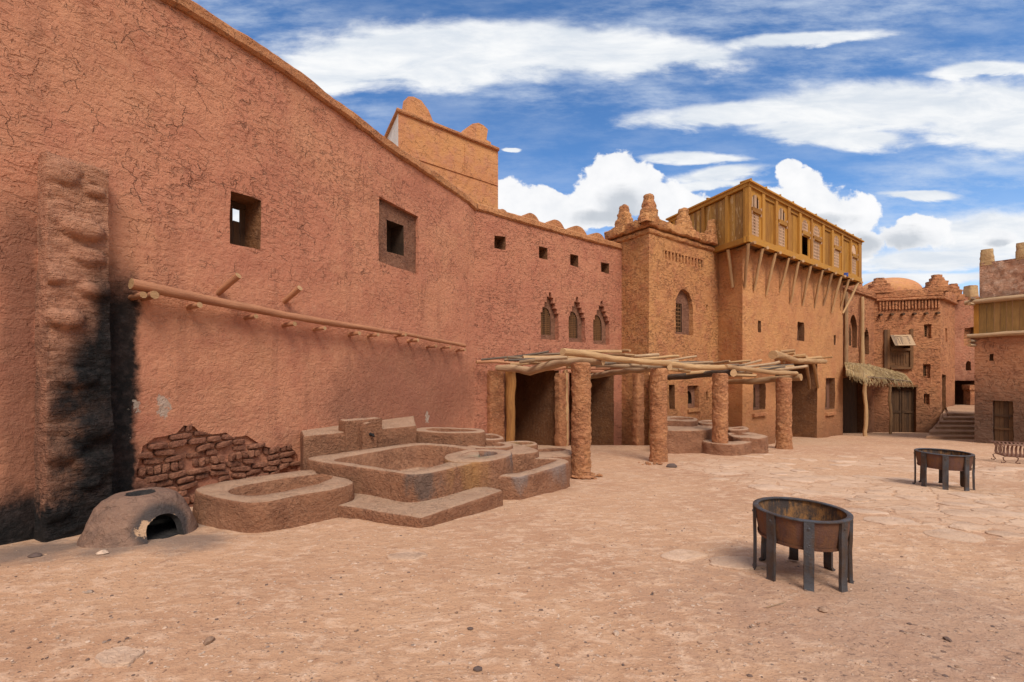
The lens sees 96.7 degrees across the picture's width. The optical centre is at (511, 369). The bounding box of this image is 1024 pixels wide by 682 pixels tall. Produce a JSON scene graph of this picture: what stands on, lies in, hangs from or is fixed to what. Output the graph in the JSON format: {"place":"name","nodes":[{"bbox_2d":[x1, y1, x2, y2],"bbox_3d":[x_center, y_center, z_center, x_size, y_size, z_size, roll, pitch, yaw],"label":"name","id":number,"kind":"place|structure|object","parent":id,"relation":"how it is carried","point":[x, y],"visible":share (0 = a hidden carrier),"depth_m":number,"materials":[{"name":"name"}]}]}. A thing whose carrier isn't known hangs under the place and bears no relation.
{"place":"outdoors","nodes":[
{"label":"outdoors","id":0,"kind":"place"},
{"bbox_2d":[0,432,1023,681],"bbox_3d":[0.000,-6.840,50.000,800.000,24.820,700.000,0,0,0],"label":"ground","id":1,"kind":"structure","parent":0,"point":[524,538],"depth_m":4.17,"materials":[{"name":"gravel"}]},
{"bbox_2d":[27,552,42,557],"bbox_3d":[-5.374,2.089,5.123,0.130,0.050,0.094,0,0,-29],"label":"stone","id":2,"kind":"object","parent":1,"relation":"on","point":[34,555],"visible":1,"depth_m":5.10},
{"bbox_2d":[96,550,108,554],"bbox_3d":[-4.654,2.074,5.170,0.115,0.054,0.107,0,0,40],"label":"stone","id":3,"kind":"object","parent":1,"relation":"on","point":[101,552],"visible":1,"depth_m":5.14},
{"bbox_2d":[94,646,144,667],"bbox_3d":[-2.661,1.962,3.071,0.304,0.085,0.223,0,0,0],"label":"flagstone","id":4,"kind":"object","parent":1,"relation":"on","point":[118,656],"visible":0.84,"depth_m":3.05,"materials":[{"name":"stone"}]},
{"bbox_2d":[77,487,197,547],"bbox_3d":[-4.883,1.942,5.983,1.318,0.682,1.329,0,0,0],"label":"clay oven","id":5,"kind":"object","parent":1,"relation":"on","point":[141,516],"visible":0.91,"depth_m":5.66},
{"bbox_2d":[203,636,214,644],"bbox_3d":[-2.191,1.954,3.279,0.063,0.045,0.091,0,0,0],"label":"stone","id":6,"kind":"object","parent":1,"relation":"on","point":[209,640],"visible":1,"depth_m":3.27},
{"bbox_2d":[0,0,476,544],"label":"mud wall","id":7,"kind":"structure","parent":1,"relation":"on","point":[154,140],"depth_m":7.50,"materials":[{"name":"paint"}]},
{"bbox_2d":[216,273,240,295],"bbox_3d":[-4.938,-1.448,7.858,0.592,0.427,0.110,0,0,16],"label":"stake","id":8,"kind":"object","parent":7,"relation":"attached to","point":[228,283],"visible":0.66,"depth_m":7.81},
{"bbox_2d":[230,201,245,246],"bbox_3d":[-5.279,-2.723,8.607,0.060,1.144,0.768,0,0,27],"label":"window","id":9,"kind":"structure","parent":7,"relation":"in","point":[237,229],"depth_m":8.68,"materials":[{"name":"wood"}]},
{"bbox_2d":[282,286,301,303],"bbox_3d":[-4.363,-1.455,8.964,0.575,0.372,0.110,0,0,25],"label":"stake","id":10,"kind":"object","parent":7,"relation":"attached to","point":[292,294],"visible":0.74,"depth_m":8.90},
{"bbox_2d":[128,278,466,351],"bbox_3d":[-3.585,-0.948,10.544,0.445,0.772,8.793,0,0,27],"label":"log ledge","id":11,"kind":"object","parent":7,"relation":"attached to","point":[150,291],"visible":0.88,"depth_m":8.19,"materials":[{"name":"wood"}]},
{"bbox_2d":[300,416,416,469],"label":"fountain wall","id":12,"kind":"structure","parent":7,"relation":"attached to","point":[348,435],"depth_m":9.29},
{"bbox_2d":[378,199,415,273],"bbox_3d":[-3.246,-3.481,12.159,0.450,1.710,1.573,0,0,27],"label":"window","id":13,"kind":"structure","parent":7,"relation":"in","point":[397,228],"depth_m":12.30,"materials":[{"name":"paint"}]},
{"bbox_2d":[192,470,353,532],"bbox_3d":[-3.626,2.138,7.042,1.909,0.734,2.009,0,0,41],"label":"trough","id":14,"kind":"object","parent":1,"relation":"on","point":[273,502],"visible":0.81,"depth_m":6.54,"materials":[{"name":"stone"}]},
{"bbox_2d":[306,443,479,501],"bbox_3d":[-1.896,2.054,8.635,2.975,0.904,2.678,0,0,30],"label":"dye vat","id":15,"kind":"object","parent":1,"relation":"on","point":[414,472],"visible":0.62,"depth_m":7.65},
{"bbox_2d":[387,551,427,561],"bbox_3d":[-1.179,2.119,5.107,0.461,0.084,0.264,0,0,0],"label":"flagstone","id":16,"kind":"object","parent":1,"relation":"on","point":[406,556],"visible":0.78,"depth_m":5.07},
{"bbox_2d":[338,487,502,527],"bbox_3d":[-1.543,2.317,7.411,1.941,0.576,2.329,0,0,37],"label":"step","id":17,"kind":"object","parent":1,"relation":"on","point":[451,507],"visible":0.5,"depth_m":6.81,"materials":[{"name":"stone"}]},
{"bbox_2d":[384,96,499,208],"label":"stucco tower","id":18,"kind":"structure","parent":1,"relation":"on","point":[465,160],"depth_m":17.41,"materials":[{"name":"orange paint"}]},
{"bbox_2d":[416,427,485,446],"bbox_3d":[-1.473,2.029,10.662,1.846,1.253,1.142,0,0,0],"label":"dye vat","id":19,"kind":"object","parent":1,"relation":"on","point":[457,436],"visible":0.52,"depth_m":10.26},
{"bbox_2d":[473,666,481,671],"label":"stone","id":20,"kind":"object","parent":1,"relation":"on","point":[477,668],"visible":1,"depth_m":2.98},
{"bbox_2d":[444,449,512,488],"bbox_3d":[-0.616,2.122,8.526,1.294,1.065,1.396,0,0,0],"label":"dye vat","id":21,"kind":"object","parent":1,"relation":"on","point":[490,466],"visible":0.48,"depth_m":8.11},
{"bbox_2d":[468,442,512,449],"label":"dye vat","id":22,"kind":"object","parent":1,"relation":"on","point":[503,446],"visible":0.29,"depth_m":10.07},
{"bbox_2d":[485,433,504,445],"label":"dye vat","id":23,"kind":"object","parent":1,"relation":"on","point":[492,439],"visible":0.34,"depth_m":10.72},
{"bbox_2d":[485,442,538,472],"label":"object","id":24,"kind":"structure","parent":1,"relation":"on","point":[523,457],"depth_m":9.65,"materials":[{"name":"stone"}]},
{"bbox_2d":[508,441,537,449],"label":"dye vat","id":25,"kind":"object","parent":1,"relation":"on","point":[531,444],"visible":0.18,"depth_m":11.18},
{"bbox_2d":[499,457,569,499],"bbox_3d":[0.293,2.298,8.984,1.138,0.813,2.205,0,0,34],"label":"dye vat","id":26,"kind":"object","parent":1,"relation":"on","point":[544,475],"visible":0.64,"depth_m":8.52},
{"bbox_2d":[475,203,622,445],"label":"mud house","id":27,"kind":"structure","parent":1,"relation":"on","point":[553,286],"depth_m":17.95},
{"bbox_2d":[541,298,554,339],"bbox_3d":[1.298,-2.080,17.814,1.000,1.880,0.120,0,0,-41],"label":"window","id":28,"kind":"structure","parent":27,"relation":"in","point":[547,316],"depth_m":17.88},
{"bbox_2d":[568,302,581,341],"bbox_3d":[2.504,-2.043,18.848,1.053,1.913,0.120,0,0,-41],"label":"window","id":29,"kind":"structure","parent":27,"relation":"in","point":[575,322],"depth_m":18.90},
{"bbox_2d":[593,307,605,344],"bbox_3d":[3.705,-2.018,19.878,1.109,1.937,0.120,0,0,-41],"label":"window","id":30,"kind":"structure","parent":27,"relation":"in","point":[599,326],"depth_m":19.95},
{"bbox_2d":[538,448,571,477],"bbox_3d":[0.800,2.472,11.050,1.531,0.965,1.382,0,0,0],"label":"dye vat","id":31,"kind":"object","parent":1,"relation":"on","point":[563,453],"visible":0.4,"depth_m":10.83},
{"bbox_2d":[571,472,602,479],"bbox_3d":[1.658,2.451,10.532,0.933,0.131,0.609,0,0,0],"label":"rubble","id":32,"kind":"object","parent":1,"relation":"on","point":[591,476],"visible":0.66,"depth_m":10.32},
{"bbox_2d":[476,348,807,478],"bbox_3d":[5.721,1.751,17.135,15.864,5.031,6.260,0,0,-36],"label":"pergola","id":33,"kind":"object","parent":1,"relation":"on","point":[580,363],"visible":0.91,"depth_m":15.09,"materials":[{"name":"wood"}]},
{"bbox_2d":[638,461,662,464],"bbox_3d":[3.875,2.605,12.656,0.646,0.056,0.443,0,0,0],"label":"rubble","id":34,"kind":"object","parent":1,"relation":"on","point":[654,463],"visible":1,"depth_m":12.63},
{"bbox_2d":[604,193,717,444],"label":"mud tower","id":35,"kind":"structure","parent":1,"relation":"on","point":[669,279],"depth_m":20.43,"materials":[{"name":"paint"}]},
{"bbox_2d":[675,290,688,334],"bbox_3d":[7.657,-2.636,21.184,1.449,2.152,0.400,0,0,-37],"label":"window","id":36,"kind":"structure","parent":35,"relation":"in","point":[682,308],"depth_m":21.18,"materials":[{"name":"wood"}]},
{"bbox_2d":[687,385,694,407],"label":"window","id":37,"kind":"structure","parent":35,"relation":"in","point":[691,389],"depth_m":21.59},
{"bbox_2d":[666,463,676,467],"bbox_3d":[4.263,2.559,12.134,0.273,0.121,0.229,0,0,28],"label":"stone","id":38,"kind":"object","parent":1,"relation":"on","point":[671,465],"visible":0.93,"depth_m":12.06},
{"bbox_2d":[667,416,697,426],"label":"dye vat","id":39,"kind":"object","parent":1,"relation":"on","point":[682,421],"visible":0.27,"depth_m":16.54},
{"bbox_2d":[660,549,707,561],"bbox_3d":[1.934,2.129,5.166,0.506,0.092,0.328,0,0,-25],"label":"flagstone","id":40,"kind":"object","parent":1,"relation":"on","point":[681,555],"visible":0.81,"depth_m":5.12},
{"bbox_2d":[667,425,711,453],"bbox_3d":[6.338,2.899,16.276,2.871,1.732,2.191,0,0,0],"label":"dye vat","id":41,"kind":"object","parent":1,"relation":"on","point":[682,439],"visible":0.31,"depth_m":15.31},
{"bbox_2d":[698,420,712,425],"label":"dye vat","id":42,"kind":"object","parent":1,"relation":"on","point":[705,422],"visible":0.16,"depth_m":16.91},
{"bbox_2d":[708,477,729,480],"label":"flagstone","id":43,"kind":"object","parent":1,"relation":"on","point":[718,479],"visible":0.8,"depth_m":10.04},
{"bbox_2d":[710,472,742,474],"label":"flagstone","id":44,"kind":"object","parent":1,"relation":"on","point":[724,473],"visible":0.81,"depth_m":11.02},
{"bbox_2d":[702,440,751,455],"bbox_3d":[7.527,3.079,15.741,2.634,1.366,1.900,0,0,-22],"label":"dye vat","id":45,"kind":"object","parent":1,"relation":"on","point":[734,448],"visible":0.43,"depth_m":14.85},
{"bbox_2d":[716,464,740,466],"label":"flagstone","id":46,"kind":"object","parent":1,"relation":"on","point":[727,465],"visible":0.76,"depth_m":12.37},
{"bbox_2d":[719,467,739,469],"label":"flagstone","id":47,"kind":"object","parent":1,"relation":"on","point":[728,468],"visible":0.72,"depth_m":11.88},
{"bbox_2d":[709,556,766,570],"bbox_3d":[2.411,2.097,4.882,0.595,0.107,0.396,0,0,0],"label":"flagstone","id":48,"kind":"object","parent":1,"relation":"on","point":[744,563],"visible":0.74,"depth_m":4.85,"materials":[{"name":"stone"}]},
{"bbox_2d":[728,426,748,434],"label":"dye vat","id":49,"kind":"object","parent":1,"relation":"on","point":[738,430],"visible":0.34,"depth_m":16.74},
{"bbox_2d":[728,432,768,453],"bbox_3d":[8.284,3.025,16.143,1.502,1.484,1.965,0,0,0],"label":"dye vat","id":50,"kind":"object","parent":1,"relation":"on","point":[759,445],"visible":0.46,"depth_m":15.39},
{"bbox_2d":[742,455,763,457],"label":"flagstone","id":51,"kind":"object","parent":1,"relation":"on","point":[753,456],"visible":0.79,"depth_m":14.24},
{"bbox_2d":[748,484,790,490],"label":"flagstone","id":52,"kind":"object","parent":1,"relation":"on","point":[767,487],"visible":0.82,"depth_m":9.11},
{"bbox_2d":[770,473,787,474],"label":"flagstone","id":53,"kind":"object","parent":1,"relation":"on","point":[779,473],"visible":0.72,"depth_m":10.93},
{"bbox_2d":[718,248,842,443],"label":"mud house","id":54,"kind":"structure","parent":1,"relation":"on","point":[757,323],"depth_m":23.53,"materials":[{"name":"mud"},{"name":"wood"}]},
{"bbox_2d":[753,384,758,408],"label":"window","id":55,"kind":"structure","parent":54,"relation":"in","point":[755,386],"depth_m":22.68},
{"bbox_2d":[666,178,863,313],"bbox_3d":[15.957,-6.035,27.647,17.645,5.075,5.594,0,0,-38],"label":"wooden gallery","id":56,"kind":"object","parent":54,"relation":"on","point":[748,214],"visible":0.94,"depth_m":22.95,"materials":[{"name":"brown wood"}]},
{"bbox_2d":[751,188,761,238],"bbox_3d":[11.192,-7.126,20.890,1.120,2.215,0.125,0,0,-38],"label":"window","id":57,"kind":"structure","parent":56,"relation":"in","point":[755,196],"depth_m":20.90,"materials":[{"name":"brown wood"}]},
{"bbox_2d":[778,202,787,248],"bbox_3d":[13.423,-7.126,22.610,1.171,2.215,0.125,0,0,-38],"label":"window","id":58,"kind":"structure","parent":56,"relation":"in","point":[782,224],"depth_m":22.67,"materials":[{"name":"brown wood"}]},
{"bbox_2d":[802,215,810,257],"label":"window","id":59,"kind":"structure","parent":56,"relation":"in","point":[806,232],"depth_m":24.54,"materials":[{"name":"brown wood"}]},
{"bbox_2d":[813,221,821,261],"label":"window","id":60,"kind":"structure","parent":56,"relation":"in","point":[818,239],"depth_m":25.46,"materials":[{"name":"brown wood"}]},
{"bbox_2d":[834,231,840,269],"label":"window","id":61,"kind":"structure","parent":56,"relation":"in","point":[837,237],"depth_m":27.39,"materials":[{"name":"brown wood"}]},
{"bbox_2d":[852,241,857,275],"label":"window","id":62,"kind":"structure","parent":56,"relation":"in","point":[854,245],"depth_m":29.29,"materials":[{"name":"brown wood"}]},
{"bbox_2d":[768,349,832,388],"bbox_3d":[15.071,0.034,23.888,8.114,2.180,1.091,0,0,-38],"label":"log porch","id":63,"kind":"object","parent":54,"relation":"attached to","point":[784,356],"visible":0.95,"depth_m":23.53,"materials":[{"name":"wood"}]},
{"bbox_2d":[825,378,828,408],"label":"window","id":64,"kind":"structure","parent":54,"relation":"in","point":[827,379],"depth_m":28.59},
{"bbox_2d":[776,463,795,464],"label":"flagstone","id":65,"kind":"object","parent":1,"relation":"on","point":[787,463],"visible":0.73,"depth_m":12.87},
{"bbox_2d":[773,477,817,482],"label":"flagstone","id":66,"kind":"object","parent":1,"relation":"on","point":[798,479],"visible":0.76,"depth_m":10.11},
{"bbox_2d":[752,497,853,592],"bbox_3d":[2.900,1.736,4.570,0.900,0.693,0.900,0,0,24],"label":"brazier","id":67,"kind":"object","parent":1,"relation":"on","point":[808,527],"visible":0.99,"depth_m":4.38,"materials":[{"name":"metal"}]},
{"bbox_2d":[800,458,817,460],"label":"flagstone","id":68,"kind":"object","parent":1,"relation":"on","point":[805,459],"visible":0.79,"depth_m":13.60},
{"bbox_2d":[792,490,831,495],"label":"flagstone","id":69,"kind":"object","parent":1,"relation":"on","point":[813,492],"visible":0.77,"depth_m":8.74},
{"bbox_2d":[818,606,827,612],"bbox_3d":[2.574,1.987,3.772,0.065,0.040,0.062,0,0,0],"label":"stone","id":70,"kind":"object","parent":1,"relation":"on","point":[822,609],"visible":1,"depth_m":3.75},
{"bbox_2d":[829,464,851,466],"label":"flagstone","id":71,"kind":"object","parent":1,"relation":"on","point":[842,465],"visible":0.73,"depth_m":12.41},
{"bbox_2d":[827,460,856,462],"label":"flagstone","id":72,"kind":"object","parent":1,"relation":"on","point":[842,461],"visible":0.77,"depth_m":13.07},
{"bbox_2d":[843,292,848,364],"bbox_3d":[23.134,-2.873,31.516,0.299,5.021,0.304,0,0,0],"label":"pole","id":73,"kind":"object","parent":1,"relation":"on","point":[845,348],"visible":0.84,"depth_m":31.43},
{"bbox_2d":[838,455,856,457],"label":"flagstone","id":74,"kind":"object","parent":1,"relation":"on","point":[847,456],"visible":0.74,"depth_m":14.42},
{"bbox_2d":[845,498,868,501],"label":"flagstone","id":75,"kind":"object","parent":1,"relation":"on","point":[855,500],"visible":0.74,"depth_m":7.98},
{"bbox_2d":[843,284,875,432],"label":"mud house","id":76,"kind":"structure","parent":1,"relation":"on","point":[853,412],"depth_m":34.29,"materials":[{"name":"brick"}]},
{"bbox_2d":[843,378,856,432],"bbox_3d":[24.587,3.685,33.438,4.634,6.130,0.060,0,0,-38],"label":"door","id":77,"kind":"structure","parent":76,"relation":"in","point":[849,388],"depth_m":33.74,"materials":[{"name":"wood"}]},
{"bbox_2d":[849,320,851,346],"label":"window","id":78,"kind":"structure","parent":76,"relation":"in","point":[850,327],"depth_m":33.63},
{"bbox_2d":[860,297,864,363],"bbox_3d":[25.921,-2.862,33.666,0.293,5.065,0.298,0,0,0],"label":"pole","id":79,"kind":"object","parent":1,"relation":"on","point":[862,353],"visible":0.94,"depth_m":33.58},
{"bbox_2d":[843,508,888,514],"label":"flagstone","id":80,"kind":"object","parent":1,"relation":"on","point":[864,511],"visible":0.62,"depth_m":7.10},
{"bbox_2d":[852,475,885,478],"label":"flagstone","id":81,"kind":"object","parent":1,"relation":"on","point":[868,476],"visible":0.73,"depth_m":10.48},
{"bbox_2d":[858,495,891,499],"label":"flagstone","id":82,"kind":"object","parent":1,"relation":"on","point":[874,497],"visible":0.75,"depth_m":8.29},
{"bbox_2d":[843,362,912,435],"bbox_3d":[25.442,1.918,31.709,11.981,4.917,2.943,0,0,-37],"label":"thatched awning","id":83,"kind":"object","parent":1,"relation":"on","point":[864,372],"visible":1,"depth_m":29.76,"materials":[{"name":"plant"}]},
{"bbox_2d":[865,490,892,493],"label":"flagstone","id":84,"kind":"object","parent":1,"relation":"on","point":[878,492],"visible":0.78,"depth_m":8.76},
{"bbox_2d":[863,516,921,525],"bbox_3d":[5.485,2.209,6.590,0.717,0.103,0.508,0,0,0],"label":"flagstone","id":85,"kind":"object","parent":1,"relation":"on","point":[893,521],"visible":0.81,"depth_m":6.57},
{"bbox_2d":[881,457,904,459],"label":"flagstone","id":86,"kind":"object","parent":1,"relation":"on","point":[896,458],"visible":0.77,"depth_m":14.03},
{"bbox_2d":[886,477,920,482],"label":"flagstone","id":87,"kind":"object","parent":1,"relation":"on","point":[901,479],"visible":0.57,"depth_m":10.24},
{"bbox_2d":[897,495,927,500],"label":"flagstone","id":88,"kind":"object","parent":1,"relation":"on","point":[921,498],"visible":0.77,"depth_m":8.29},
{"bbox_2d":[868,274,964,432],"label":"mud house","id":89,"kind":"structure","parent":1,"relation":"on","point":[914,335],"depth_m":35.52,"materials":[{"name":"brick"}]},
{"bbox_2d":[862,277,921,289],"bbox_3d":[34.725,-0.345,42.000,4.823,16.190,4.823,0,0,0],"label":"dome","id":90,"kind":"structure","parent":89,"relation":"on","point":[896,283],"depth_m":39.97,"materials":[{"name":"paint"}]},
{"bbox_2d":[883,329,915,368],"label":"window","id":91,"kind":"structure","parent":89,"relation":"in","point":[893,358],"depth_m":35.52,"materials":[{"name":"wood"}]},
{"bbox_2d":[891,387,913,431],"bbox_3d":[30.669,3.306,35.816,1.580,3.881,0.090,0,0,17],"label":"door","id":92,"kind":"structure","parent":89,"relation":"in","point":[902,399],"depth_m":35.77,"materials":[{"name":"wood"}]},
{"bbox_2d":[923,364,928,377],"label":"window","id":93,"kind":"structure","parent":89,"relation":"in","point":[925,366],"depth_m":35.32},
{"bbox_2d":[924,394,927,403],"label":"window","id":94,"kind":"structure","parent":89,"relation":"in","point":[925,395],"depth_m":35.32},
{"bbox_2d":[924,324,929,337],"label":"window","id":95,"kind":"structure","parent":89,"relation":"in","point":[926,327],"depth_m":35.31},
{"bbox_2d":[891,507,943,513],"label":"flagstone","id":96,"kind":"object","parent":1,"relation":"on","point":[915,509],"visible":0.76,"depth_m":7.23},
{"bbox_2d":[912,448,975,490],"bbox_3d":[8.850,2.051,9.330,0.963,0.741,0.963,0,0,40],"label":"brazier","id":97,"kind":"object","parent":1,"relation":"on","point":[944,461],"visible":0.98,"depth_m":9.09,"materials":[{"name":"metal"}]},
{"bbox_2d":[932,481,957,484],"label":"flagstone","id":98,"kind":"object","parent":1,"relation":"on","point":[950,483],"visible":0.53,"depth_m":9.82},
{"bbox_2d":[942,636,951,641],"bbox_3d":[3.187,1.972,3.330,0.036,0.029,0.057,0,0,0],"label":"stone","id":99,"kind":"object","parent":1,"relation":"on","point":[946,638],"visible":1,"depth_m":3.32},
{"bbox_2d":[926,405,974,438],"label":"stone steps","id":100,"kind":"structure","parent":1,"relation":"on","point":[956,422],"depth_m":28.71,"materials":[{"name":"stone"}]},
{"bbox_2d":[923,528,985,542],"bbox_3d":[5.753,2.178,5.907,0.745,0.092,0.507,0,0,-20],"label":"flagstone","id":101,"kind":"object","parent":1,"relation":"on","point":[951,534],"visible":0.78,"depth_m":5.89,"materials":[{"name":"stone"}]},
{"bbox_2d":[936,502,982,507],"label":"flagstone","id":102,"kind":"object","parent":1,"relation":"on","point":[957,504],"visible":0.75,"depth_m":7.68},
{"bbox_2d":[940,509,995,518],"bbox_3d":[7.059,2.255,7.048,0.710,0.099,0.553,0,0,0],"label":"flagstone","id":103,"kind":"object","parent":1,"relation":"on","point":[964,513],"visible":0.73,"depth_m":7.04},
{"bbox_2d":[948,521,991,531],"bbox_3d":[6.327,2.198,6.285,0.560,0.090,0.357,0,0,-32],"label":"flagstone","id":104,"kind":"object","parent":1,"relation":"on","point":[965,526],"visible":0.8,"depth_m":6.24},
{"bbox_2d":[948,492,993,498],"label":"flagstone","id":105,"kind":"object","parent":1,"relation":"on","point":[971,495],"visible":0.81,"depth_m":8.40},
{"bbox_2d":[955,297,1012,404],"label":"mud house","id":106,"kind":"structure","parent":1,"relation":"on","point":[964,366],"depth_m":38.61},
{"bbox_2d":[964,327,970,345],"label":"window","id":107,"kind":"structure","parent":106,"relation":"in","point":[967,330],"depth_m":39.00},
{"bbox_2d":[963,285,978,296],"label":"chimney","id":108,"kind":"object","parent":106,"relation":"on","point":[970,291],"visible":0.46,"depth_m":40.64,"materials":[{"name":"beige paint"}]},
{"bbox_2d":[975,469,1002,472],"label":"flagstone","id":109,"kind":"object","parent":1,"relation":"on","point":[979,470],"visible":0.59,"depth_m":11.44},
{"bbox_2d":[973,500,1007,504],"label":"flagstone","id":110,"kind":"object","parent":1,"relation":"on","point":[989,502],"visible":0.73,"depth_m":7.84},
{"bbox_2d":[983,473,1002,475],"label":"flagstone","id":111,"kind":"object","parent":1,"relation":"on","point":[993,474],"visible":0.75,"depth_m":10.95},
{"bbox_2d":[964,242,1023,444],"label":"mud house","id":112,"kind":"structure","parent":1,"relation":"on","point":[999,382],"depth_m":23.28,"materials":[{"name":"brown brick"}]},
{"bbox_2d":[994,401,1013,443],"bbox_3d":[25.052,2.692,23.179,0.172,2.189,0.668,0,0,-32],"label":"door","id":113,"kind":"structure","parent":112,"relation":"in","point":[1004,431],"depth_m":23.18,"materials":[{"name":"wood"}]},
{"bbox_2d":[971,508,1023,518],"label":"flagstone","id":114,"kind":"object","parent":1,"relation":"on","point":[1005,514],"visible":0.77,"depth_m":7.08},
{"bbox_2d":[989,493,1014,496],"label":"flagstone","id":115,"kind":"object","parent":1,"relation":"on","point":[1003,495],"visible":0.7,"depth_m":8.46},
{"bbox_2d":[989,468,1017,471],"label":"flagstone","id":116,"kind":"object","parent":1,"relation":"on","point":[1004,470],"visible":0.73,"depth_m":11.58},
{"bbox_2d":[985,530,1023,538],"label":"flagstone","id":117,"kind":"object","parent":1,"relation":"on","point":[1004,534],"visible":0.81,"depth_m":5.94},
{"bbox_2d":[989,441,1023,463],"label":"fire basket","id":118,"kind":"object","parent":1,"relation":"on","point":[1008,454],"visible":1,"depth_m":13.06,"materials":[{"name":"metal"}]},
{"bbox_2d":[995,467,1023,469],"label":"flagstone","id":119,"kind":"object","parent":1,"relation":"on","point":[1017,468],"visible":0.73,"depth_m":11.73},
{"bbox_2d":[192,0,1023,293],"label":"sky","id":120,"kind":"structure","parent":0,"point":[897,124],"materials":[{"name":"blue"}]}
]}

